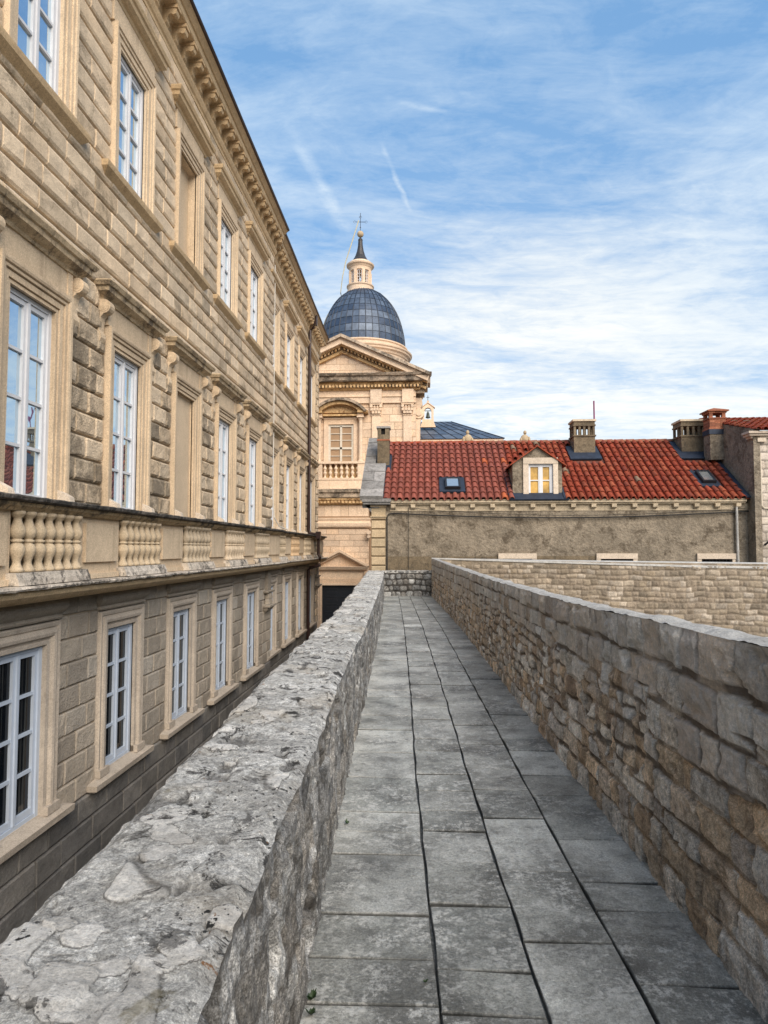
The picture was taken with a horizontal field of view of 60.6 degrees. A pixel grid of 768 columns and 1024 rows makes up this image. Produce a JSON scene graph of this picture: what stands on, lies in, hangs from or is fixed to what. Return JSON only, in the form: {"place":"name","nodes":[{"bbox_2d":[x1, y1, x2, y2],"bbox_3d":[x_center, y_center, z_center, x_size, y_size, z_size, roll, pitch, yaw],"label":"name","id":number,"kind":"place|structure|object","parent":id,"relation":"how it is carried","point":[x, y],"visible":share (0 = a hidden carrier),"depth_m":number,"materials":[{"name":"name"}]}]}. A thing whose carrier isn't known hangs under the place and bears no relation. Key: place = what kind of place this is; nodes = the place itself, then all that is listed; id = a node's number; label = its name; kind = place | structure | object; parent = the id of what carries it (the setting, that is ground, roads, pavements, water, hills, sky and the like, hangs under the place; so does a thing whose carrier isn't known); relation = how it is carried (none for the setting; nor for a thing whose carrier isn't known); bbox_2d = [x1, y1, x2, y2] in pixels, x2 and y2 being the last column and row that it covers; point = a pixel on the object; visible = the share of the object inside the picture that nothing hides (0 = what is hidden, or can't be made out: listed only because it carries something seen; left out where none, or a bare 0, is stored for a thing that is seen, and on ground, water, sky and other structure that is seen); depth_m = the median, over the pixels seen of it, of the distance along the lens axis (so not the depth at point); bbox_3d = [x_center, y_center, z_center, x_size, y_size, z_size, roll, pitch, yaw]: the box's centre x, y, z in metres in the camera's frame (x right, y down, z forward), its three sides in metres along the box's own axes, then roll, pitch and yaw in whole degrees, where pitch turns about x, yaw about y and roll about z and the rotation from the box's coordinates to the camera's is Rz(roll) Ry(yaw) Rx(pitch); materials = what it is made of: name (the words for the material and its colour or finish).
{"place":"outdoors","nodes":[
{"label":"outdoors","id":0,"kind":"place"},
{"bbox_2d":[0,0,328,942],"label":"palace","id":1,"kind":"structure","parent":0,"point":[164,338],"depth_m":11.21,"materials":[{"name":"stone"}]},
{"bbox_2d":[0,598,74,863],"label":"window","id":2,"kind":"structure","parent":1,"relation":"in","point":[29,654],"depth_m":8.38,"materials":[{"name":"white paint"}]},
{"bbox_2d":[0,0,90,144],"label":"window","id":3,"kind":"structure","parent":1,"relation":"in","point":[39,38],"depth_m":8.90,"materials":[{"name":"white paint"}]},
{"bbox_2d":[0,183,98,501],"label":"window","id":4,"kind":"structure","parent":1,"relation":"in","point":[42,286],"depth_m":8.54,"materials":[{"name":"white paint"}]},
{"bbox_2d":[87,587,154,793],"bbox_3d":[-4.430,2.728,10.806,0.541,3.017,2.080,0,-3,3],"label":"window","id":5,"kind":"structure","parent":1,"relation":"in","point":[119,744],"depth_m":10.79,"materials":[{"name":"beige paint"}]},
{"bbox_2d":[93,278,169,511],"bbox_3d":[-4.384,-1.709,11.051,0.632,3.640,2.340,0,-3,3],"label":"window","id":6,"kind":"structure","parent":1,"relation":"in","point":[131,332],"depth_m":11.10,"materials":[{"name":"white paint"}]},
{"bbox_2d":[101,0,171,233],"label":"window","id":7,"kind":"structure","parent":1,"relation":"in","point":[138,51],"depth_m":11.43,"materials":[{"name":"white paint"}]},
{"bbox_2d":[160,580,204,739],"bbox_3d":[-4.269,2.879,13.517,0.541,3.017,2.080,0,-3,3],"label":"window","id":8,"kind":"structure","parent":1,"relation":"in","point":[181,614],"depth_m":13.55,"materials":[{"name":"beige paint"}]},
{"bbox_2d":[163,336,215,518],"bbox_3d":[-4.222,-1.588,13.763,0.635,3.580,2.340,0,-3,3],"label":"blind window","id":9,"kind":"structure","parent":1,"relation":"in","point":[188,371],"depth_m":13.90,"materials":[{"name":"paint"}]},
{"bbox_2d":[169,83,215,290],"bbox_3d":[-4.244,-6.749,14.052,0.591,3.441,2.200,0,-3,3],"label":"blind window","id":10,"kind":"structure","parent":1,"relation":"in","point":[194,144],"depth_m":14.28,"materials":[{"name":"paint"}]},
{"bbox_2d":[207,575,238,705],"bbox_3d":[-4.108,3.030,16.228,0.541,3.017,2.080,0,-3,3],"label":"window","id":11,"kind":"structure","parent":1,"relation":"in","point":[221,631],"depth_m":16.37,"materials":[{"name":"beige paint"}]},
{"bbox_2d":[209,373,246,523],"bbox_3d":[-4.062,-1.407,16.473,0.632,3.640,2.340,0,-3,3],"label":"window","id":12,"kind":"structure","parent":1,"relation":"in","point":[226,407],"depth_m":16.71,"materials":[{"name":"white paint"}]},
{"bbox_2d":[213,164,247,329],"bbox_3d":[-4.083,-6.599,16.763,0.592,3.441,2.200,0,-3,3],"label":"window","id":13,"kind":"structure","parent":1,"relation":"in","point":[231,206],"depth_m":16.88,"materials":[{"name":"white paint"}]},
{"bbox_2d":[240,571,264,681],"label":"window","id":14,"kind":"structure","parent":1,"relation":"in","point":[251,663],"depth_m":19.20,"materials":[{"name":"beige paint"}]},
{"bbox_2d":[242,400,270,526],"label":"window","id":15,"kind":"structure","parent":1,"relation":"in","point":[255,417],"depth_m":19.53,"materials":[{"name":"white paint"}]},
{"bbox_2d":[245,221,270,359],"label":"window","id":16,"kind":"structure","parent":1,"relation":"in","point":[257,250],"depth_m":19.69,"materials":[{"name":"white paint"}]},
{"bbox_2d":[268,569,280,660],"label":"window","id":17,"kind":"structure","parent":1,"relation":"in","point":[274,650],"depth_m":22.61,"materials":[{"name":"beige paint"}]},
{"bbox_2d":[268,422,285,529],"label":"window","id":18,"kind":"structure","parent":1,"relation":"in","point":[279,434],"depth_m":22.91,"materials":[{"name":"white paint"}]},
{"bbox_2d":[270,269,285,384],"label":"window","id":19,"kind":"structure","parent":1,"relation":"in","point":[280,293],"depth_m":23.18,"materials":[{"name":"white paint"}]},
{"bbox_2d":[281,566,295,648],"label":"window","id":20,"kind":"structure","parent":1,"relation":"in","point":[287,638],"depth_m":25.23,"materials":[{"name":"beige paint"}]},
{"bbox_2d":[282,437,299,531],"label":"window","id":21,"kind":"structure","parent":1,"relation":"in","point":[289,447],"depth_m":25.55,"materials":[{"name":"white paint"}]},
{"bbox_2d":[283,300,299,401],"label":"window","id":22,"kind":"structure","parent":1,"relation":"in","point":[291,319],"depth_m":25.73,"materials":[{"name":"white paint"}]},
{"bbox_2d":[295,564,306,637],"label":"window","id":23,"kind":"structure","parent":1,"relation":"in","point":[300,628],"depth_m":28.08,"materials":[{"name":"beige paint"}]},
{"bbox_2d":[296,326,309,415],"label":"window","id":24,"kind":"structure","parent":1,"relation":"in","point":[303,341],"depth_m":28.57,"materials":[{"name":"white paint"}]},
{"bbox_2d":[296,448,310,533],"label":"window","id":25,"kind":"structure","parent":1,"relation":"in","point":[302,457],"depth_m":28.34,"materials":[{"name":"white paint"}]},
{"bbox_2d":[306,563,316,628],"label":"window","id":26,"kind":"structure","parent":1,"relation":"in","point":[312,623],"depth_m":31.00,"materials":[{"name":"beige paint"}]},
{"bbox_2d":[307,458,319,532],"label":"window","id":27,"kind":"structure","parent":1,"relation":"in","point":[314,464],"depth_m":31.27,"materials":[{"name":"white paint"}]},
{"bbox_2d":[307,347,319,427],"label":"window","id":28,"kind":"structure","parent":1,"relation":"in","point":[314,358],"depth_m":31.53,"materials":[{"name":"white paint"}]},
{"bbox_2d":[317,213,431,627],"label":"church","id":29,"kind":"structure","parent":0,"point":[371,377],"depth_m":37.23,"materials":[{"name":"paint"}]},
{"bbox_2d":[328,425,353,460],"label":"window","id":30,"kind":"structure","parent":29,"relation":"in","point":[330,448],"depth_m":37.44,"materials":[{"name":"paint"}]},
{"bbox_2d":[193,0,767,440],"label":"sky","id":31,"kind":"structure","parent":0,"point":[562,205],"materials":[{"name":"blue"}]},
{"label":"ground","id":32,"kind":"structure","parent":0,"visible":0},
{"bbox_2d":[0,570,384,1023],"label":"parapet wall","id":33,"kind":"structure","parent":32,"relation":"on","point":[192,890],"depth_m":1.84,"materials":[{"name":"grey stone"}]},
{"bbox_2d":[382,570,431,596],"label":"parapet wall","id":34,"kind":"structure","parent":32,"relation":"on","point":[398,583],"depth_m":23.12,"materials":[{"name":"grey stone"}]},
{"bbox_2d":[420,397,504,440],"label":"chapel","id":35,"kind":"structure","parent":32,"relation":"on","point":[431,430],"depth_m":43.70,"materials":[{"name":"blue metal"}]},
{"bbox_2d":[360,419,750,570],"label":"row house","id":36,"kind":"structure","parent":32,"relation":"on","point":[589,475],"depth_m":24.89,"materials":[{"name":"stone"}]},
{"bbox_2d":[498,553,536,559],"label":"window","id":37,"kind":"structure","parent":36,"relation":"in","point":[533,556],"depth_m":24.59,"materials":[{"name":"stone"}]},
{"bbox_2d":[408,507,744,569],"bbox_3d":[7.235,1.907,24.457,12.660,4.230,0.060,0,-3,3],"label":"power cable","id":38,"kind":"object","parent":36,"relation":"attached to","point":[529,514],"visible":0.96,"depth_m":24.67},
{"bbox_2d":[387,509,767,569],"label":"power cable","id":39,"kind":"object","parent":36,"relation":"attached to","point":[548,517],"visible":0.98,"depth_m":24.59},
{"bbox_2d":[593,401,594,418],"bbox_3d":[8.884,-4.252,27.802,0.059,0.900,0.059,-1,-3,20],"label":"rod","id":40,"kind":"object","parent":36,"relation":"on","point":[593,409],"visible":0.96,"depth_m":27.79,"materials":[{"name":"metal"}]},
{"bbox_2d":[596,553,637,560],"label":"window","id":41,"kind":"structure","parent":36,"relation":"in","point":[599,556],"depth_m":24.39,"materials":[{"name":"stone"}]},
{"bbox_2d":[696,553,736,561],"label":"window","id":42,"kind":"structure","parent":36,"relation":"in","point":[700,557],"depth_m":24.18,"materials":[{"name":"stone"}]},
{"bbox_2d":[431,558,767,1022],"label":"parapet wall","id":43,"kind":"structure","parent":32,"relation":"on","point":[653,730],"depth_m":3.23,"materials":[{"name":"stone"}]},
{"bbox_2d":[431,558,767,636],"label":"boundary wall","id":44,"kind":"structure","parent":32,"relation":"on","point":[731,595],"depth_m":21.02,"materials":[{"name":"beige stone"}]},
{"bbox_2d":[699,408,767,561],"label":"stone house","id":45,"kind":"structure","parent":32,"relation":"on","point":[737,447],"depth_m":24.21,"materials":[{"name":"stone"}]},
{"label":"terrace wall","id":46,"kind":"object","parent":32,"relation":"on","visible":0},
{"bbox_2d":[462,430,473,440],"bbox_3d":[5.107,-3.962,40.050,0.696,2.068,0.588,0,-3,3],"label":"statue","id":47,"kind":"object","parent":46,"relation":"on","point":[467,437],"visible":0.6,"depth_m":39.96,"materials":[{"name":"stone"}]},
{"bbox_2d":[520,430,529,439],"bbox_3d":[8.551,-3.952,39.844,0.675,2.005,0.570,0,-3,3],"label":"statue","id":48,"kind":"object","parent":46,"relation":"on","point":[524,437],"visible":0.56,"depth_m":39.76,"materials":[{"name":"stone"}]},
{"bbox_3d":[0.290,4.488,9.565,3.380,4.420,27.600,0,-3,3],"label":"rampart","id":49,"kind":"object","parent":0,"visible":0},
{"bbox_2d":[300,596,767,1023],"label":"path","id":50,"kind":"structure","parent":49,"relation":"on","point":[487,866],"depth_m":3.25,"materials":[{"name":"stone"}]},
{"bbox_2d":[305,1007,315,1014],"bbox_3d":[-0.256,1.778,2.342,0.035,0.030,0.044,-2,-4,35],"label":"weed","id":51,"kind":"object","parent":50,"relation":"on","point":[311,1011],"visible":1,"depth_m":2.35,"materials":[{"name":"green plant"}]},
{"bbox_2d":[307,988,316,999],"bbox_3d":[-0.267,1.781,2.429,0.042,0.033,0.041,0,-3,3],"label":"weed","id":52,"kind":"object","parent":50,"relation":"on","point":[311,995],"visible":0.99,"depth_m":2.43,"materials":[{"name":"green plant"}]}
]}

